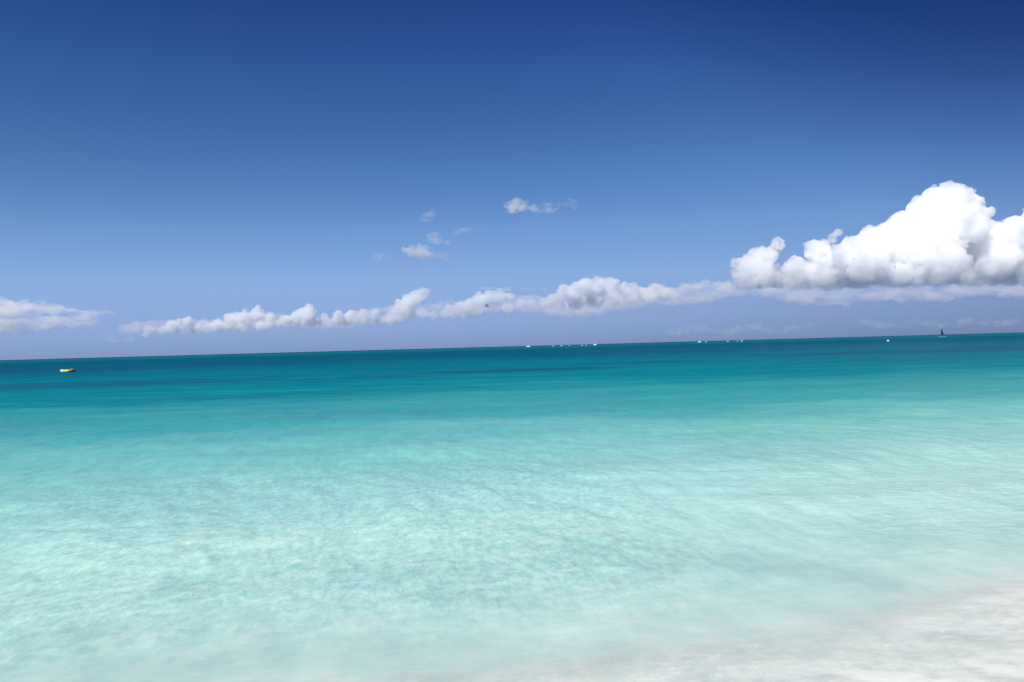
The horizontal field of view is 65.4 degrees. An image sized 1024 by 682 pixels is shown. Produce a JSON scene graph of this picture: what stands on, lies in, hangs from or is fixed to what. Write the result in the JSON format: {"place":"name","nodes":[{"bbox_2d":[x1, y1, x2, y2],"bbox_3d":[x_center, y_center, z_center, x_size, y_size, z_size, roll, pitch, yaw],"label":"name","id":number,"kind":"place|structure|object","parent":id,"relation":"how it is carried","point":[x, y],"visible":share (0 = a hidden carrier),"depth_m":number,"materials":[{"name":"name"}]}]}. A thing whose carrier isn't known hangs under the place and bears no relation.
{"place":"outdoors","nodes":[
{"label":"outdoors","id":0,"kind":"place"},
{"bbox_2d":[0,332,1023,681],"bbox_3d":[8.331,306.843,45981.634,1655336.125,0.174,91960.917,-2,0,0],"label":"sea water","id":1,"kind":"structure","parent":0,"point":[302,516],"depth_m":10.38,"materials":[{"name":"teal liquid"}]},
{"bbox_2d":[60,368,74,371],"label":"inflatable boat","id":2,"kind":"object","parent":1,"relation":"on","point":[69,370],"visible":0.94,"depth_m":116.59,"materials":[{"name":"yellow plastic"}]},
{"bbox_2d":[0,0,1023,359],"label":"sky","id":3,"kind":"structure","parent":0,"point":[178,177],"materials":[{"name":"blue"}]},
{"bbox_2d":[308,570,1023,681],"bbox_3d":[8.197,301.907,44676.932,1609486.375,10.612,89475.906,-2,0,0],"label":"sand ground","id":4,"kind":"structure","parent":0,"point":[971,630],"depth_m":5.40,"materials":[{"name":"white sand"}]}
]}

